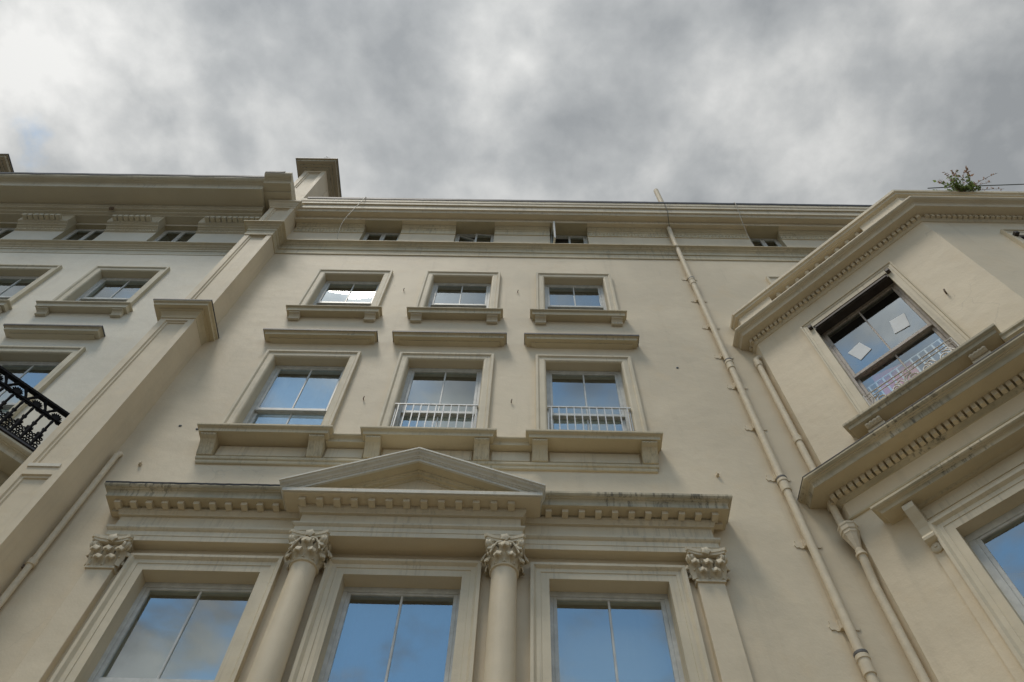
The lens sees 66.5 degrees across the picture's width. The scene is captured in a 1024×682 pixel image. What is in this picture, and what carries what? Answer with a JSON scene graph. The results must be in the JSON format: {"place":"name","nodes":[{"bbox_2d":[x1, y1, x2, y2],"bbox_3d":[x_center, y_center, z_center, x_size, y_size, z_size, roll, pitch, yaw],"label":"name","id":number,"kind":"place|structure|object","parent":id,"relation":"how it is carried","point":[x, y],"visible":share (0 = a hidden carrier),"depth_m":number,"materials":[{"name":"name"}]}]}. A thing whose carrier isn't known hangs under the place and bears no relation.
{"place":"outdoors","nodes":[
{"label":"outdoors","id":0,"kind":"place"},
{"bbox_2d":[0,0,1023,204],"label":"sky","id":1,"kind":"structure","parent":0,"point":[847,102],"materials":[{"name":"grey"}]},
{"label":"pavement","id":2,"kind":"structure","parent":0,"visible":0},
{"bbox_2d":[0,154,13,171],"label":"party pier","id":3,"kind":"structure","parent":2,"relation":"on","point":[5,163],"depth_m":20.50,"materials":[{"name":"white paint"}]},
{"bbox_2d":[0,171,295,486],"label":"terraced house","id":4,"kind":"structure","parent":2,"relation":"on","point":[93,266],"depth_m":15.85,"materials":[{"name":"white paint"}]},
{"bbox_2d":[0,223,16,238],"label":"window","id":5,"kind":"structure","parent":4,"relation":"in","point":[5,228],"depth_m":17.75,"materials":[{"name":"paint"}]},
{"bbox_2d":[0,264,62,313],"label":"window","id":6,"kind":"structure","parent":4,"relation":"in","point":[26,277],"depth_m":15.30,"materials":[{"name":"paint"}]},
{"bbox_2d":[0,365,69,448],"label":"iron balcony railing","id":7,"kind":"object","parent":4,"relation":"on","point":[17,392],"visible":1,"depth_m":9.67,"materials":[{"name":"black metal"}]},
{"bbox_2d":[0,324,105,424],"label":"window","id":8,"kind":"structure","parent":4,"relation":"in","point":[53,361],"depth_m":12.39,"materials":[{"name":"paint"}]},
{"bbox_2d":[52,224,105,239],"bbox_3d":[-9.471,-1.745,17.431,0.905,1.310,1.329,1,-62,1],"label":"window","id":9,"kind":"structure","parent":4,"relation":"in","point":[77,231],"depth_m":17.68,"materials":[{"name":"paint"}]},
{"bbox_2d":[34,266,169,317],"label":"window","id":10,"kind":"structure","parent":4,"relation":"in","point":[78,297],"depth_m":14.59,"materials":[{"name":"paint"}]},
{"bbox_2d":[147,226,197,241],"bbox_3d":[-7.424,-1.709,17.396,0.900,1.310,1.329,1,-62,1],"label":"window","id":11,"kind":"structure","parent":4,"relation":"in","point":[167,233],"depth_m":17.67,"materials":[{"name":"paint"}]},
{"bbox_2d":[0,158,341,596],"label":"party pier","id":12,"kind":"structure","parent":2,"relation":"on","point":[46,483],"depth_m":10.72,"materials":[{"name":"beige paint"}]},
{"bbox_2d":[0,197,863,681],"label":"terraced house","id":13,"kind":"structure","parent":2,"relation":"on","point":[294,507],"depth_m":8.88,"materials":[{"name":"beige paint"}]},
{"bbox_2d":[0,451,123,608],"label":"drainpipe","id":14,"kind":"object","parent":13,"relation":"attached to","point":[29,564],"visible":0.98,"depth_m":8.59,"materials":[{"name":"metal"}]},
{"bbox_2d":[49,553,283,681],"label":"window","id":15,"kind":"structure","parent":13,"relation":"in","point":[142,575],"depth_m":7.92,"materials":[{"name":"paint"}]},
{"bbox_2d":[196,328,377,457],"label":"window","id":16,"kind":"structure","parent":13,"relation":"in","point":[302,408],"depth_m":11.62,"materials":[{"name":"paint"}]},
{"bbox_2d":[286,269,392,321],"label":"window","id":17,"kind":"structure","parent":13,"relation":"in","point":[339,281],"depth_m":14.54,"materials":[{"name":"paint"}]},
{"bbox_2d":[337,197,364,238],"bbox_3d":[-3.546,-2.768,17.333,0.373,2.020,0.201,-25,-66,14],"label":"cable","id":18,"kind":"object","parent":13,"relation":"attached to","point":[347,215],"visible":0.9,"depth_m":17.13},
{"bbox_2d":[359,228,401,240],"bbox_3d":[-2.899,-1.701,17.455,0.855,1.118,1.329,1,-62,1],"label":"window","id":19,"kind":"structure","parent":13,"relation":"in","point":[384,234],"depth_m":17.65,"materials":[{"name":"paint"}]},
{"bbox_2d":[288,557,481,681],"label":"window","id":20,"kind":"structure","parent":13,"relation":"in","point":[342,640],"depth_m":7.85,"materials":[{"name":"glass"}]},
{"bbox_2d":[360,330,506,460],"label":"window","id":21,"kind":"structure","parent":13,"relation":"in","point":[410,366],"depth_m":11.44,"materials":[{"name":"paint"}]},
{"bbox_2d":[390,403,477,427],"bbox_3d":[-1.073,1.126,10.665,1.170,0.860,0.096,1,-62,1],"label":"window guard","id":22,"kind":"object","parent":13,"relation":"attached to","point":[429,404],"visible":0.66,"depth_m":10.87,"materials":[{"name":"paint"}]},
{"bbox_2d":[407,270,502,323],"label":"window","id":23,"kind":"structure","parent":13,"relation":"in","point":[443,295],"depth_m":14.76,"materials":[{"name":"paint"}]},
{"bbox_2d":[453,229,494,241],"bbox_3d":[-0.835,-1.664,17.419,0.885,1.118,1.329,1,-62,1],"label":"window","id":24,"kind":"structure","parent":13,"relation":"in","point":[460,235],"depth_m":17.62,"materials":[{"name":"paint"}]},
{"bbox_2d":[550,221,588,243],"bbox_3d":[1.246,-1.737,17.326,0.855,1.118,1.577,1,-62,1],"label":"window","id":25,"kind":"structure","parent":13,"relation":"in","point":[577,237],"depth_m":17.58,"materials":[{"name":"paint"}]},
{"bbox_2d":[530,272,626,325],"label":"window","id":26,"kind":"structure","parent":13,"relation":"in","point":[560,297],"depth_m":14.72,"materials":[{"name":"paint"}]},
{"bbox_2d":[547,406,633,430],"bbox_3d":[1.072,1.163,10.629,1.170,0.860,0.096,1,-62,1],"label":"window guard","id":27,"kind":"object","parent":13,"relation":"attached to","point":[589,408],"visible":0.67,"depth_m":10.85,"materials":[{"name":"paint"}]},
{"bbox_2d":[524,333,662,464],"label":"window","id":28,"kind":"structure","parent":13,"relation":"in","point":[549,368],"depth_m":11.38,"materials":[{"name":"paint"}]},
{"bbox_2d":[530,562,712,681],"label":"window","id":29,"kind":"structure","parent":13,"relation":"in","point":[667,587],"depth_m":8.00,"materials":[{"name":"paint"}]},
{"bbox_2d":[654,188,663,201],"bbox_3d":[3.876,-3.260,19.694,0.130,3.550,0.127,1,-62,1],"label":"vent pipe","id":30,"kind":"object","parent":13,"relation":"on","point":[658,195],"visible":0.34,"depth_m":20.75,"materials":[{"name":"paint"}]},
{"bbox_2d":[663,190,1023,681],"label":"terraced house","id":31,"kind":"structure","parent":2,"relation":"on","point":[918,479],"depth_m":9.46,"materials":[{"name":"beige paint"}]},
{"bbox_2d":[734,202,753,245],"bbox_3d":[5.124,-2.550,17.244,0.068,1.974,0.495,-12,-63,8],"label":"cable","id":32,"kind":"object","parent":31,"relation":"on","point":[743,224],"visible":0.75,"depth_m":17.20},
{"bbox_2d":[748,234,786,246],"bbox_3d":[5.566,-1.551,17.309,0.720,1.118,1.329,1,-62,1],"label":"window","id":33,"kind":"structure","parent":31,"relation":"in","point":[774,240],"depth_m":17.50,"materials":[{"name":"paint"}]},
{"bbox_2d":[667,226,878,681],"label":"drainpipe","id":34,"kind":"object","parent":31,"relation":"attached to","point":[847,625],"visible":0.99,"depth_m":9.11,"materials":[{"name":"metal"}]},
{"bbox_2d":[766,276,779,284],"bbox_3d":[5.641,-0.695,14.403,1.456,1.883,0.268,1,-62,1],"label":"window","id":35,"kind":"structure","parent":31,"relation":"in","point":[769,279],"depth_m":15.12,"materials":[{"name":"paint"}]},
{"bbox_2d":[753,356,930,681],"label":"drainpipe","id":36,"kind":"object","parent":31,"relation":"attached to","point":[848,531],"visible":0.99,"depth_m":8.39,"materials":[{"name":"metal"}]},
{"bbox_2d":[871,361,919,394],"bbox_3d":[4.975,0.570,9.923,0.504,1.050,0.013,-41,-70,20],"label":"curtain","id":37,"kind":"object","parent":31,"relation":"hanging from","point":[878,376],"visible":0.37,"depth_m":10.16,"materials":[{"name":"fabric"}]},
{"bbox_2d":[800,261,1003,438],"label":"window","id":38,"kind":"structure","parent":31,"relation":"in","point":[864,314],"depth_m":10.74,"materials":[{"name":"paint"}]},
{"bbox_2d":[848,342,870,359],"bbox_3d":[4.811,0.143,10.813,0.277,0.355,0.004,-41,-70,20],"label":"paper sheet","id":39,"kind":"object","parent":38,"relation":"attached to","point":[859,350],"visible":1,"depth_m":10.81,"materials":[{"name":"white paper"}]},
{"bbox_2d":[890,313,909,333],"bbox_3d":[5.256,-0.240,10.598,0.265,0.331,0.004,-41,-70,20],"label":"paper sheet","id":40,"kind":"object","parent":38,"relation":"attached to","point":[899,323],"visible":1,"depth_m":10.59,"materials":[{"name":"white paper"}]},
{"bbox_2d":[863,337,959,405],"bbox_3d":[4.821,0.421,9.422,1.281,0.375,0.022,-41,-70,20],"label":"window guard rail","id":41,"kind":"object","parent":31,"relation":"on","point":[948,348],"depth_m":9.48,"materials":[{"name":"metal"}]},
{"bbox_2d":[870,412,1023,681],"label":"window","id":42,"kind":"structure","parent":31,"relation":"in","point":[978,541],"depth_m":7.69,"materials":[{"name":"paint"}]},
{"bbox_2d":[932,166,1001,191],"bbox_3d":[7.154,-2.537,12.387,1.173,0.750,0.797,-33,-68,17],"label":"wild plant","id":43,"kind":"object","parent":31,"relation":"on","point":[960,187],"visible":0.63,"depth_m":12.20,"materials":[{"name":"green plant"}]},
{"bbox_2d":[927,184,1023,188],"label":"cable","id":44,"kind":"object","parent":31,"relation":"attached to","point":[980,185],"visible":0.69,"depth_m":12.41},
{"bbox_2d":[1000,229,1023,247],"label":"window","id":45,"kind":"structure","parent":31,"relation":"in","point":[1016,235],"depth_m":10.85,"materials":[{"name":"paint"}]}
]}

